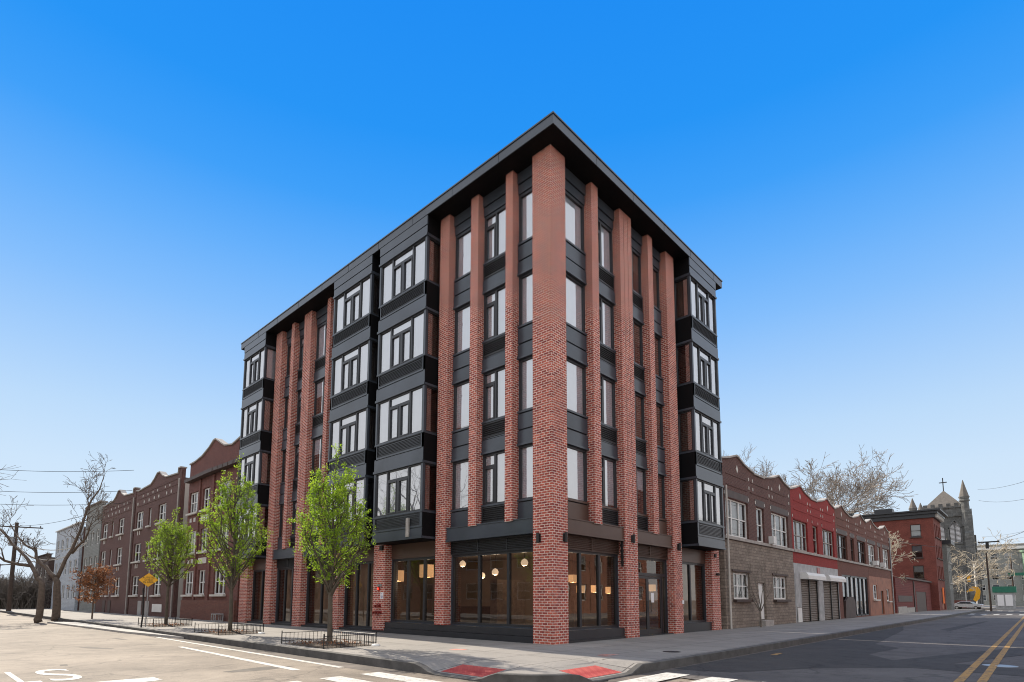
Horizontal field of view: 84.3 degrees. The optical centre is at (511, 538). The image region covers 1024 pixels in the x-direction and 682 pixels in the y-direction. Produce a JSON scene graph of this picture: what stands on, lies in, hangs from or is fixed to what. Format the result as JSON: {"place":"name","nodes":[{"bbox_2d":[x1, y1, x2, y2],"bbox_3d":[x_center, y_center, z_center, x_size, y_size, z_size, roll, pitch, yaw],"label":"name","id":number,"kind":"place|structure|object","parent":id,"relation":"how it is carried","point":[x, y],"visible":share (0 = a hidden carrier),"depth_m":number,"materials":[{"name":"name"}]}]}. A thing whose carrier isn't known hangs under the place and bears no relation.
{"place":"outdoors","nodes":[
{"label":"outdoors","id":0,"kind":"place"},
{"bbox_2d":[0,612,476,681],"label":"road","id":1,"kind":"structure","parent":0,"point":[26,655],"depth_m":15.22,"materials":[{"name":"asphalt"}]},
{"bbox_2d":[47,622,183,638],"bbox_3d":[-22.471,4.913,30.795,23.000,0.180,1.250,-5,-8,43],"label":"kerb extension","id":2,"kind":"object","parent":1,"relation":"on","point":[100,627],"visible":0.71,"depth_m":29.35,"materials":[{"name":"concrete"}]},
{"bbox_2d":[22,616,413,674],"bbox_3d":[-24.807,5.188,33.409,61.000,0.001,0.720,-5,-8,43],"label":"gutter","id":3,"kind":"object","parent":1,"relation":"on","point":[358,666],"visible":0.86,"depth_m":15.98,"materials":[{"name":"concrete"}]},
{"bbox_2d":[156,637,340,669],"bbox_3d":[-10.139,3.668,18.841,15.454,0.001,1.196,-6,-8,43],"label":"parking line","id":4,"kind":"object","parent":1,"relation":"on","point":[274,665],"visible":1,"depth_m":16.18,"materials":[{"name":"paint"}]},
{"bbox_2d":[290,672,440,681],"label":"crosswalk","id":5,"kind":"structure","parent":1,"relation":"on","point":[381,675],"depth_m":11.97,"materials":[{"name":"paint"}]},
{"bbox_2d":[0,608,982,678],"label":"pavement","id":6,"kind":"structure","parent":0,"point":[435,653],"depth_m":19.06,"materials":[{"name":"concrete"}]},
{"bbox_2d":[1,522,42,610],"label":"utility pole","id":7,"kind":"object","parent":6,"relation":"on","point":[10,588],"visible":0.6,"depth_m":64.37,"materials":[{"name":"brown wood"}]},
{"bbox_2d":[34,553,54,607],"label":"clapboard house","id":8,"kind":"structure","parent":6,"relation":"on","point":[49,563],"depth_m":83.84,"materials":[{"name":"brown wood"}]},
{"bbox_2d":[50,522,85,610],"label":"clapboard house","id":9,"kind":"structure","parent":6,"relation":"on","point":[68,595],"depth_m":71.17,"materials":[{"name":"white paint"}]},
{"bbox_2d":[67,561,118,618],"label":"rusty sapling","id":10,"kind":"object","parent":6,"relation":"on","point":[86,580],"visible":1,"depth_m":40.67,"materials":[{"name":"brown plant"}]},
{"bbox_2d":[79,500,107,611],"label":"clapboard house","id":11,"kind":"structure","parent":6,"relation":"on","point":[91,551],"depth_m":64.62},
{"bbox_2d":[95,487,140,613],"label":"brick row house","id":12,"kind":"structure","parent":6,"relation":"on","point":[116,546],"depth_m":56.64,"materials":[{"name":"brick"}]},
{"bbox_2d":[128,466,189,616],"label":"brick row house","id":13,"kind":"structure","parent":6,"relation":"on","point":[162,495],"depth_m":48.29,"materials":[{"name":"brick"}]},
{"bbox_2d":[135,507,201,623],"bbox_3d":[-18.557,1.486,30.840,2.771,6.588,3.115,-5,-8,43],"label":"pear tree","id":14,"kind":"object","parent":6,"relation":"on","point":[171,546],"visible":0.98,"depth_m":30.69,"materials":[{"name":"green plant"}]},
{"bbox_2d":[180,436,240,621],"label":"brick row house","id":15,"kind":"structure","parent":6,"relation":"on","point":[205,595],"depth_m":39.98,"materials":[{"name":"brick"}]},
{"bbox_2d":[194,622,263,634],"bbox_3d":[-12.177,3.821,24.322,2.734,0.430,1.834,-5,-8,43],"label":"tree guard","id":16,"kind":"object","parent":6,"relation":"on","point":[225,632],"visible":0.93,"depth_m":24.05,"materials":[{"name":"black metal"}]},
{"bbox_2d":[190,453,272,630],"bbox_3d":[-12.151,0.113,24.890,3.032,8.089,2.866,-1,-6,11],"label":"pear tree","id":17,"kind":"object","parent":6,"relation":"on","point":[234,568],"visible":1,"depth_m":24.59,"materials":[{"name":"green plant"}]},
{"bbox_2d":[281,630,376,648],"bbox_3d":[-5.923,3.187,18.231,2.734,0.430,1.834,-5,-8,43],"label":"tree guard","id":18,"kind":"object","parent":6,"relation":"on","point":[323,643],"visible":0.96,"depth_m":17.91,"materials":[{"name":"black metal"}]},
{"bbox_2d":[287,443,376,641],"bbox_3d":[-5.882,0.116,18.563,2.790,6.773,2.748,-5,-8,43],"label":"pear tree","id":19,"kind":"object","parent":6,"relation":"on","point":[340,492],"visible":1,"depth_m":18.34,"materials":[{"name":"green plant"}]},
{"bbox_2d":[442,664,505,676],"bbox_3d":[-0.889,2.917,12.569,1.420,0.092,0.720,-5,-8,43],"label":"tactile mat","id":20,"kind":"object","parent":6,"relation":"on","point":[479,671],"visible":0.98,"depth_m":12.52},
{"bbox_2d":[235,111,725,644],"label":"apartment building","id":21,"kind":"structure","parent":6,"relation":"on","point":[503,361],"depth_m":23.79,"materials":[{"name":"brick"}]},
{"bbox_2d":[239,452,258,487],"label":"window","id":22,"kind":"structure","parent":21,"relation":"in","point":[249,464],"depth_m":34.54,"materials":[{"name":"white glass"}]},
{"bbox_2d":[241,399,261,438],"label":"window","id":23,"kind":"structure","parent":21,"relation":"in","point":[251,415],"depth_m":34.97,"materials":[{"name":"white glass"}]},
{"bbox_2d":[244,347,264,388],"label":"window","id":24,"kind":"structure","parent":21,"relation":"in","point":[254,365],"depth_m":35.31,"materials":[{"name":"white glass"}]},
{"bbox_2d":[252,570,264,620],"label":"storefront window","id":25,"kind":"structure","parent":21,"relation":"in","point":[263,571],"depth_m":34.40,"materials":[{"name":"black metal"}]},
{"bbox_2d":[260,452,270,484],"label":"side window","id":26,"kind":"structure","parent":21,"relation":"in","point":[266,457],"depth_m":33.98,"materials":[{"name":"brown glass"}]},
{"bbox_2d":[263,399,273,431],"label":"side window","id":27,"kind":"structure","parent":21,"relation":"in","point":[268,404],"depth_m":34.32,"materials":[{"name":"brown glass"}]},
{"bbox_2d":[266,347,275,379],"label":"side window","id":28,"kind":"structure","parent":21,"relation":"in","point":[271,353],"depth_m":34.66,"materials":[{"name":"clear glass"}]},
{"bbox_2d":[276,568,293,622],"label":"storefront window","id":29,"kind":"structure","parent":21,"relation":"in","point":[286,569],"depth_m":32.23,"materials":[{"name":"black metal"}]},
{"bbox_2d":[306,566,326,624],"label":"storefront window","id":30,"kind":"structure","parent":21,"relation":"in","point":[309,572],"depth_m":29.75,"materials":[{"name":"black metal"}]},
{"bbox_2d":[316,322,326,358],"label":"window","id":31,"kind":"structure","parent":21,"relation":"in","point":[322,330],"depth_m":31.68,"materials":[{"name":"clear glass"}]},
{"bbox_2d":[327,478,363,522],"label":"window","id":32,"kind":"structure","parent":21,"relation":"in","point":[361,493],"depth_m":26.16,"materials":[{"name":"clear glass"}]},
{"bbox_2d":[330,408,365,459],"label":"window","id":33,"kind":"structure","parent":21,"relation":"in","point":[350,430],"depth_m":26.95,"materials":[{"name":"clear glass"}]},
{"bbox_2d":[332,340,368,395],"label":"window","id":34,"kind":"structure","parent":21,"relation":"in","point":[350,369],"depth_m":27.33,"materials":[{"name":"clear glass"}]},
{"bbox_2d":[334,275,370,333],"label":"window","id":35,"kind":"structure","parent":21,"relation":"in","point":[354,303],"depth_m":27.67,"materials":[{"name":"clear glass"}]},
{"bbox_2d":[344,561,373,627],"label":"storefront window","id":36,"kind":"structure","parent":21,"relation":"in","point":[369,563],"depth_m":27.04,"materials":[{"name":"black metal"}]},
{"bbox_2d":[375,463,420,516],"bbox_3d":[-4.808,-2.005,23.885,3.230,1.940,0.112,-5,-8,43],"label":"window","id":37,"kind":"structure","parent":21,"relation":"in","point":[398,491],"depth_m":23.83,"materials":[{"name":"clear glass"}]},
{"bbox_2d":[377,385,422,444],"bbox_3d":[-4.800,-5.236,24.230,3.230,1.940,0.112,-5,-8,43],"label":"window","id":38,"kind":"structure","parent":21,"relation":"in","point":[399,416],"depth_m":24.18,"materials":[{"name":"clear glass"}]},
{"bbox_2d":[379,310,423,373],"bbox_3d":[-4.792,-8.468,24.574,3.230,1.940,0.112,-5,-8,43],"label":"window","id":39,"kind":"structure","parent":21,"relation":"in","point":[403,342],"depth_m":24.52,"materials":[{"name":"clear glass"}]},
{"bbox_2d":[381,237,425,304],"bbox_3d":[-4.784,-11.700,24.919,3.230,1.940,0.112,-5,-8,43],"label":"window","id":40,"kind":"structure","parent":21,"relation":"in","point":[406,270],"depth_m":24.87,"materials":[{"name":"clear glass"}]},
{"bbox_2d":[392,557,434,622],"bbox_3d":[-4.052,2.170,24.063,3.350,2.700,0.120,-5,-8,43],"label":"storefront window","id":41,"kind":"structure","parent":21,"relation":"in","point":[425,568],"depth_m":24.34,"materials":[{"name":"black metal"}]},
{"bbox_2d":[427,310,438,358],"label":"side window","id":42,"kind":"structure","parent":21,"relation":"in","point":[433,318],"depth_m":23.84,"materials":[{"name":"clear glass"}]},
{"bbox_2d":[429,237,439,284],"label":"side window","id":43,"kind":"structure","parent":21,"relation":"in","point":[434,246],"depth_m":24.19,"materials":[{"name":"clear glass"}]},
{"bbox_2d":[453,459,468,509],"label":"window","id":44,"kind":"structure","parent":21,"relation":"in","point":[460,469],"depth_m":22.68,"materials":[{"name":"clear glass"}]},
{"bbox_2d":[454,380,468,430],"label":"window","id":45,"kind":"structure","parent":21,"relation":"in","point":[461,391],"depth_m":23.03,"materials":[{"name":"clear glass"}]},
{"bbox_2d":[455,303,469,353],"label":"window","id":46,"kind":"structure","parent":21,"relation":"in","point":[462,315],"depth_m":23.37,"materials":[{"name":"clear glass"}]},
{"bbox_2d":[456,229,470,278],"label":"window","id":47,"kind":"structure","parent":21,"relation":"in","point":[463,242],"depth_m":23.71,"materials":[{"name":"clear glass"}]},
{"bbox_2d":[452,549,532,627],"bbox_3d":[-0.659,1.844,20.929,4.510,2.700,0.120,-5,-8,43],"label":"storefront window","id":48,"kind":"structure","parent":21,"relation":"in","point":[509,553],"depth_m":21.30,"materials":[{"name":"black metal"}]},
{"bbox_2d":[483,451,504,504],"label":"window","id":49,"kind":"structure","parent":21,"relation":"in","point":[493,464],"depth_m":21.31,"materials":[{"name":"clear glass"}]},
{"bbox_2d":[484,367,504,421],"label":"window","id":50,"kind":"structure","parent":21,"relation":"in","point":[494,381],"depth_m":21.64,"materials":[{"name":"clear glass"}]},
{"bbox_2d":[484,285,504,340],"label":"window","id":51,"kind":"structure","parent":21,"relation":"in","point":[495,300],"depth_m":22.00,"materials":[{"name":"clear glass"}]},
{"bbox_2d":[485,206,505,261],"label":"window","id":52,"kind":"structure","parent":21,"relation":"in","point":[495,224],"depth_m":22.33,"materials":[{"name":"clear glass"}]},
{"bbox_2d":[520,189,531,241],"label":"window","id":53,"kind":"structure","parent":21,"relation":"in","point":[526,199],"depth_m":21.34,"materials":[{"name":"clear glass"}]},
{"bbox_2d":[520,444,532,498],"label":"window","id":54,"kind":"structure","parent":21,"relation":"in","point":[526,452],"depth_m":20.28,"materials":[{"name":"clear glass"}]},
{"bbox_2d":[520,356,532,410],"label":"window","id":55,"kind":"structure","parent":21,"relation":"in","point":[526,365],"depth_m":20.63,"materials":[{"name":"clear glass"}]},
{"bbox_2d":[520,271,532,324],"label":"window","id":56,"kind":"structure","parent":21,"relation":"in","point":[526,281],"depth_m":20.98,"materials":[{"name":"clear glass"}]},
{"bbox_2d":[565,192,583,250],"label":"window","id":57,"kind":"structure","parent":21,"relation":"in","point":[574,229],"depth_m":21.72,"materials":[{"name":"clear glass"}]},
{"bbox_2d":[566,274,584,331],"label":"window","id":58,"kind":"structure","parent":21,"relation":"in","point":[575,315],"depth_m":21.37,"materials":[{"name":"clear glass"}]},
{"bbox_2d":[566,358,585,415],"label":"window","id":59,"kind":"structure","parent":21,"relation":"in","point":[576,401],"depth_m":21.03,"materials":[{"name":"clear glass"}]},
{"bbox_2d":[567,445,586,501],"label":"window","id":60,"kind":"structure","parent":21,"relation":"in","point":[576,458],"depth_m":20.67,"materials":[{"name":"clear glass"}]},
{"bbox_2d":[568,550,617,629],"bbox_3d":[2.822,1.871,20.728,0.120,2.780,3.590,-5,-8,43],"label":"storefront window","id":61,"kind":"structure","parent":21,"relation":"in","point":[598,580],"depth_m":21.06,"materials":[{"name":"black metal"}]},
{"bbox_2d":[598,220,612,273],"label":"window","id":62,"kind":"structure","parent":21,"relation":"in","point":[604,234],"depth_m":23.25,"materials":[{"name":"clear glass"}]},
{"bbox_2d":[599,296,613,348],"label":"window","id":63,"kind":"structure","parent":21,"relation":"in","point":[605,308],"depth_m":22.91,"materials":[{"name":"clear glass"}]},
{"bbox_2d":[600,375,614,427],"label":"window","id":64,"kind":"structure","parent":21,"relation":"in","point":[607,388],"depth_m":22.57,"materials":[{"name":"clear glass"}]},
{"bbox_2d":[601,456,616,508],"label":"window","id":65,"kind":"structure","parent":21,"relation":"in","point":[608,465],"depth_m":22.22,"materials":[{"name":"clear glass"}]},
{"bbox_2d":[635,393,644,439],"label":"window","id":66,"kind":"structure","parent":21,"relation":"in","point":[639,400],"depth_m":24.36,"materials":[{"name":"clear glass"}]},
{"bbox_2d":[636,468,645,514],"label":"window","id":67,"kind":"structure","parent":21,"relation":"in","point":[640,474],"depth_m":24.03,"materials":[{"name":"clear glass"}]},
{"bbox_2d":[638,557,666,632],"bbox_3d":[5.741,2.406,23.832,0.120,3.170,2.950,-5,-8,43],"label":"storefront window","id":68,"kind":"structure","parent":21,"relation":"in","point":[663,586],"depth_m":24.70,"materials":[{"name":"black metal"}]},
{"bbox_2d":[647,576,661,633],"bbox_3d":[6.102,2.815,24.080,0.135,2.410,1.171,-5,-8,43],"label":"shop door","id":69,"kind":"structure","parent":21,"relation":"in","point":[659,630],"depth_m":24.09,"materials":[{"name":"black metal"}]},
{"bbox_2d":[674,277,688,319],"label":"side window","id":70,"kind":"structure","parent":21,"relation":"in","point":[680,286],"depth_m":27.05,"materials":[{"name":"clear glass"}]},
{"bbox_2d":[678,409,692,452],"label":"side window","id":71,"kind":"structure","parent":21,"relation":"in","point":[685,436],"depth_m":26.36,"materials":[{"name":"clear glass"}]},
{"bbox_2d":[680,479,694,521],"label":"side window","id":72,"kind":"structure","parent":21,"relation":"in","point":[687,498],"depth_m":26.02,"materials":[{"name":"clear glass"}]},
{"bbox_2d":[682,562,705,622],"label":"storefront window","id":73,"kind":"structure","parent":21,"relation":"in","point":[688,564],"depth_m":26.75,"materials":[{"name":"black metal"}]},
{"bbox_2d":[691,277,715,333],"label":"window","id":74,"kind":"structure","parent":21,"relation":"in","point":[703,304],"depth_m":27.66,"materials":[{"name":"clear glass"}]},
{"bbox_2d":[693,343,717,395],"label":"window","id":75,"kind":"structure","parent":21,"relation":"in","point":[705,366],"depth_m":27.32,"materials":[{"name":"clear glass"}]},
{"bbox_2d":[695,410,719,459],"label":"window","id":76,"kind":"structure","parent":21,"relation":"in","point":[707,429],"depth_m":26.96,"materials":[{"name":"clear glass"}]},
{"bbox_2d":[697,479,722,525],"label":"window","id":77,"kind":"structure","parent":21,"relation":"in","point":[709,495],"depth_m":26.63,"materials":[{"name":"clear glass"}]},
{"bbox_2d":[560,665,619,677],"bbox_3d":[1.741,2.908,12.419,0.720,0.092,1.360,-5,-8,43],"label":"tactile mat","id":78,"kind":"object","parent":6,"relation":"on","point":[591,671],"visible":0.96,"depth_m":12.40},
{"bbox_2d":[719,454,795,628],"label":"row house","id":79,"kind":"structure","parent":6,"relation":"on","point":[757,521],"depth_m":32.06,"materials":[{"name":"brick"}]},
{"bbox_2d":[725,499,746,538],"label":"window","id":80,"kind":"structure","parent":79,"relation":"in","point":[736,510],"depth_m":30.84,"materials":[{"name":"glass"}]},
{"bbox_2d":[733,572,754,601],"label":"window","id":81,"kind":"structure","parent":79,"relation":"in","point":[740,588],"depth_m":30.41,"materials":[{"name":"glass"}]},
{"bbox_2d":[771,513,786,546],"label":"window","id":82,"kind":"structure","parent":79,"relation":"in","point":[778,522],"depth_m":35.87,"materials":[{"name":"glass"}]},
{"bbox_2d":[773,576,791,601],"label":"window","id":83,"kind":"structure","parent":79,"relation":"in","point":[779,587],"depth_m":34.95,"materials":[{"name":"glass"}]},
{"bbox_2d":[743,560,780,626],"bbox_3d":[13.547,3.017,30.874,2.200,3.845,1.187,-2,-6,18],"label":"wall sapling","id":84,"kind":"object","parent":6,"relation":"on","point":[759,608],"visible":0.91,"depth_m":30.66,"materials":[{"name":"brown plant"}]},
{"bbox_2d":[790,485,845,622],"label":"row house","id":85,"kind":"structure","parent":6,"relation":"on","point":[817,578],"depth_m":40.43,"materials":[{"name":"brick"}]},
{"bbox_2d":[793,520,806,551],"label":"window","id":86,"kind":"structure","parent":85,"relation":"in","point":[799,528],"depth_m":38.89,"materials":[{"name":"glass"}]},
{"bbox_2d":[834,505,870,618],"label":"row house","id":87,"kind":"structure","parent":6,"relation":"on","point":[853,565],"depth_m":48.84,"materials":[{"name":"brick"}]},
{"bbox_2d":[842,574,868,615],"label":"storefront window","id":88,"kind":"structure","parent":87,"relation":"in","point":[854,586],"depth_m":49.92,"materials":[{"name":"metal"}]},
{"bbox_2d":[865,519,894,615],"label":"row house","id":89,"kind":"structure","parent":6,"relation":"on","point":[880,572],"depth_m":57.14,"materials":[{"name":"brick"}]},
{"bbox_2d":[849,508,947,610],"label":"brick building","id":90,"kind":"structure","parent":6,"relation":"on","point":[920,528],"depth_m":84.61,"materials":[{"name":"red brick"}]},
{"bbox_2d":[893,577,931,613],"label":"garage","id":91,"kind":"structure","parent":6,"relation":"on","point":[912,595],"depth_m":69.92,"materials":[{"name":"brick"}]},
{"bbox_2d":[942,540,954,609],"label":"narrow house","id":92,"kind":"structure","parent":6,"relation":"on","point":[947,563],"depth_m":89.01,"materials":[{"name":"white paint"}]},
{"bbox_2d":[0,0,1023,580],"label":"sky","id":93,"kind":"structure","parent":0,"point":[176,176],"materials":[{"name":"blue"}]},
{"bbox_2d":[605,677,695,681],"bbox_3d":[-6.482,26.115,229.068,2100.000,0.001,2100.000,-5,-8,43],"label":"ground","id":94,"kind":"structure","parent":0,"point":[678,679],"depth_m":11.95,"materials":[{"name":"paint"}]},
{"bbox_2d":[0,495,44,622],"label":"leaning tree","id":95,"kind":"object","parent":94,"relation":"on","point":[38,617],"visible":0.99,"depth_m":38.85,"materials":[{"name":"brown plant"}]},
{"bbox_2d":[0,565,52,608],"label":"leafless bush","id":96,"kind":"object","parent":94,"relation":"on","point":[25,591],"visible":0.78,"depth_m":78.54,"materials":[{"name":"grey plant"}]},
{"bbox_2d":[0,451,118,620],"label":"leaning tree","id":97,"kind":"object","parent":94,"relation":"on","point":[56,611],"visible":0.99,"depth_m":43.23,"materials":[{"name":"brown plant"}]},
{"bbox_2d":[0,609,984,681],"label":"kerb","id":98,"kind":"structure","parent":94,"relation":"on","point":[636,669],"depth_m":15.63,"materials":[{"name":"concrete"}]},
{"bbox_2d":[752,445,916,514],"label":"plane tree","id":99,"kind":"object","parent":94,"relation":"on","point":[869,485],"visible":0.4,"depth_m":101.92,"materials":[{"name":"grey plant"}]},
{"bbox_2d":[977,543,1023,605],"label":"corner building","id":100,"kind":"structure","parent":94,"relation":"on","point":[1018,557],"depth_m":165.71,"materials":[{"name":"stone"}]},
{"bbox_2d":[671,606,1023,681],"bbox_3d":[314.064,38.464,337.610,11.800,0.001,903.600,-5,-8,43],"label":"side road","id":101,"kind":"structure","parent":0,"point":[928,639],"depth_m":17.92,"materials":[{"name":"asphalt"}]},
{"bbox_2d":[619,672,737,681],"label":"crosswalk","id":102,"kind":"structure","parent":101,"relation":"on","point":[659,677],"depth_m":12.03,"materials":[{"name":"paint"}]},
{"bbox_2d":[608,617,953,681],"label":"gutter","id":103,"kind":"object","parent":101,"relation":"on","point":[670,670],"visible":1,"depth_m":13.64,"materials":[{"name":"concrete"}]},
{"bbox_2d":[675,626,1023,675],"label":"road patch","id":104,"kind":"object","parent":101,"relation":"on","point":[854,651],"visible":0.92,"depth_m":15.94,"materials":[{"name":"asphalt"}]},
{"bbox_2d":[890,647,1023,665],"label":"road patch","id":105,"kind":"object","parent":101,"relation":"on","point":[950,658],"visible":1,"depth_m":16.37,"materials":[{"name":"asphalt"}]},
{"bbox_2d":[954,617,1023,681],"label":"line","id":106,"kind":"object","parent":101,"relation":"on","point":[984,677],"visible":1,"depth_m":16.07,"materials":[{"name":"paint"}]},
{"bbox_2d":[992,586,1016,609],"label":"newsstand","id":107,"kind":"object","parent":101,"relation":"on","point":[1004,597],"visible":1,"depth_m":102.25,"materials":[{"name":"green paint"}]},
{"bbox_2d":[962,605,995,609],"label":"church pavement","id":108,"kind":"structure","parent":0,"point":[988,607],"depth_m":118.30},
{"bbox_2d":[909,478,983,603],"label":"church","id":109,"kind":"structure","parent":108,"relation":"on","point":[956,526],"depth_m":127.54,"materials":[{"name":"stone"}]},
{"bbox_2d":[947,519,963,543],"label":"belfry window","id":110,"kind":"structure","parent":109,"relation":"in","point":[956,535],"depth_m":128.31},
{"bbox_2d":[951,530,1020,592],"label":"churchyard tree","id":111,"kind":"object","parent":108,"relation":"on","point":[959,580],"visible":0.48,"depth_m":108.76,"materials":[{"name":"beige plant"}]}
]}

